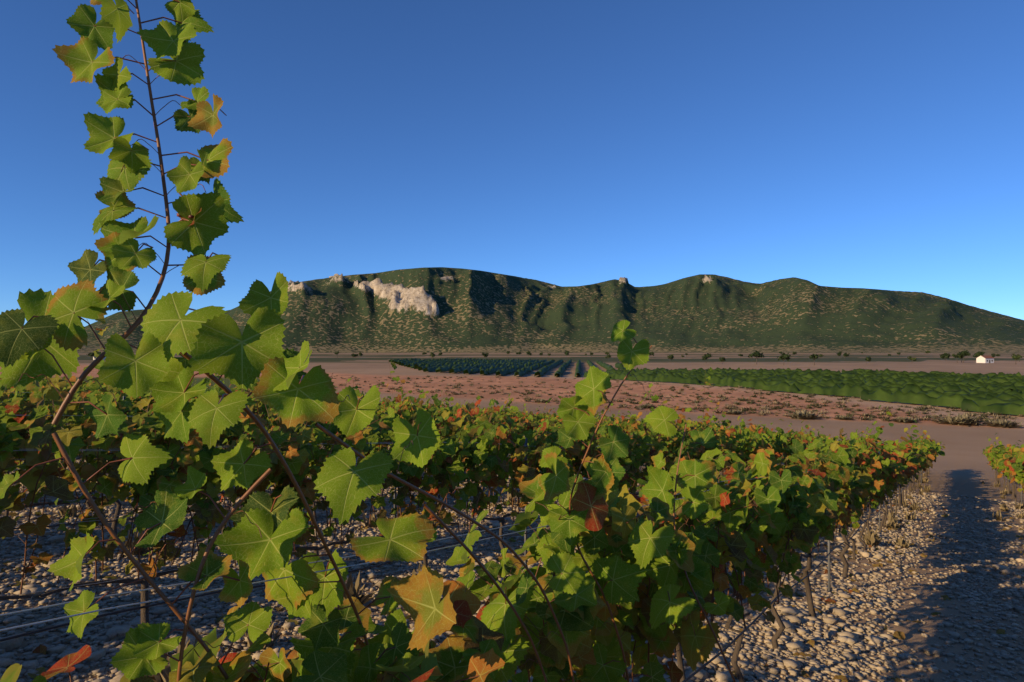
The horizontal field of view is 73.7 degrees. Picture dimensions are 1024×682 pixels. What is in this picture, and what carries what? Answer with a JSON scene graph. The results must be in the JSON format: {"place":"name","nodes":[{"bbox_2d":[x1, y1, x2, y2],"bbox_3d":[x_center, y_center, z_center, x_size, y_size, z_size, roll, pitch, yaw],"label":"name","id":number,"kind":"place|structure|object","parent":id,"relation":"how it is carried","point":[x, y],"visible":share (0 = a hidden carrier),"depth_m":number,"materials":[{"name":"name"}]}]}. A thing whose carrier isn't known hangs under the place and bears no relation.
{"place":"outdoors","nodes":[
{"label":"outdoors","id":0,"kind":"place"},
{"bbox_2d":[0,267,1023,681],"bbox_3d":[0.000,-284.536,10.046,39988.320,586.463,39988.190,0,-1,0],"label":"terrain","id":1,"kind":"structure","parent":0,"point":[436,311],"depth_m":2539.70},
{"bbox_2d":[0,390,837,668],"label":"trellis wires","id":2,"kind":"object","parent":1,"relation":"on","point":[217,577],"visible":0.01,"depth_m":1.51,"materials":[{"name":"grey metal"}]},
{"bbox_2d":[9,0,735,681],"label":"canes","id":3,"kind":"object","parent":2,"relation":"attached to","point":[235,506],"visible":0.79,"depth_m":1.29,"materials":[{"name":"brown plant"}]},
{"bbox_2d":[0,0,729,681],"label":"leaves","id":4,"kind":"object","parent":3,"relation":"attached to","point":[210,340],"visible":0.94,"depth_m":1.27,"materials":[{"name":"green plant"}]},
{"bbox_2d":[0,318,922,681],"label":"vine canes","id":5,"kind":"object","parent":1,"relation":"on","point":[418,512],"visible":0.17,"depth_m":3.88,"materials":[{"name":"brown plant"}]},
{"bbox_2d":[0,423,1022,681],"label":"vine trunks","id":6,"kind":"object","parent":1,"relation":"on","point":[678,647],"visible":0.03,"depth_m":5.97,"materials":[{"name":"brown plant"}]},
{"bbox_2d":[0,379,846,681],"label":"vine leaves","id":7,"kind":"object","parent":6,"relation":"on","point":[582,613],"visible":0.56,"depth_m":3.04,"materials":[{"name":"green plant"}]},
{"bbox_2d":[0,445,1023,681],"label":"stones","id":8,"kind":"object","parent":1,"relation":"on","point":[111,637],"visible":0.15,"depth_m":5.99,"materials":[{"name":"gravel"}]},
{"bbox_2d":[0,299,1023,681],"bbox_3d":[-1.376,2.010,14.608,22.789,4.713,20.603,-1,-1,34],"label":"vine leaves","id":9,"kind":"object","parent":1,"relation":"on","point":[834,477],"visible":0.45,"depth_m":6.74,"materials":[{"name":"green plant"}]},
{"bbox_2d":[0,459,1023,681],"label":"drip hose","id":10,"kind":"object","parent":1,"relation":"on","point":[215,592],"visible":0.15,"depth_m":4.19,"materials":[{"name":"grey plastic"}]},
{"bbox_2d":[55,373,1023,681],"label":"dry grass","id":11,"kind":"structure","parent":1,"relation":"on","point":[967,419],"depth_m":73.06,"materials":[{"name":"beige plant"}]},
{"bbox_2d":[123,396,1021,591],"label":"trellis posts","id":12,"kind":"object","parent":1,"relation":"on","point":[829,576],"visible":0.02,"depth_m":7.29,"materials":[{"name":"brown wood"}]},
{"bbox_2d":[336,353,1019,364],"bbox_3d":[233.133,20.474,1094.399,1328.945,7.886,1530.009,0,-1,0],"label":"tree wood","id":13,"kind":"object","parent":1,"relation":"on","point":[756,358],"visible":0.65,"depth_m":473.35,"materials":[{"name":"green plant"}]},
{"bbox_2d":[86,350,1023,361],"bbox_3d":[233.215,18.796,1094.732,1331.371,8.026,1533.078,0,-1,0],"label":"distant trees","id":14,"kind":"object","parent":13,"relation":"on","point":[959,355],"visible":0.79,"depth_m":468.21,"materials":[{"name":"green plant"}]},
{"bbox_2d":[389,358,1023,414],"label":"distant vineyard","id":15,"kind":"object","parent":1,"relation":"on","point":[1000,392],"visible":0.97,"depth_m":140.18,"materials":[{"name":"green plant"}]},
{"bbox_2d":[0,0,1023,326],"label":"sky","id":16,"kind":"structure","parent":0,"point":[869,144],"materials":[{"name":"blue"}]},
{"bbox_2d":[93,356,993,362],"bbox_3d":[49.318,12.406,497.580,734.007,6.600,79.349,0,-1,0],"label":"farm walls","id":17,"kind":"structure","parent":0,"point":[980,359],"depth_m":460.36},
{"bbox_2d":[94,355,992,362],"bbox_3d":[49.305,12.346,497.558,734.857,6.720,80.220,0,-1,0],"label":"farm roofs","id":18,"kind":"structure","parent":17,"relation":"on","point":[986,356],"depth_m":461.05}
]}

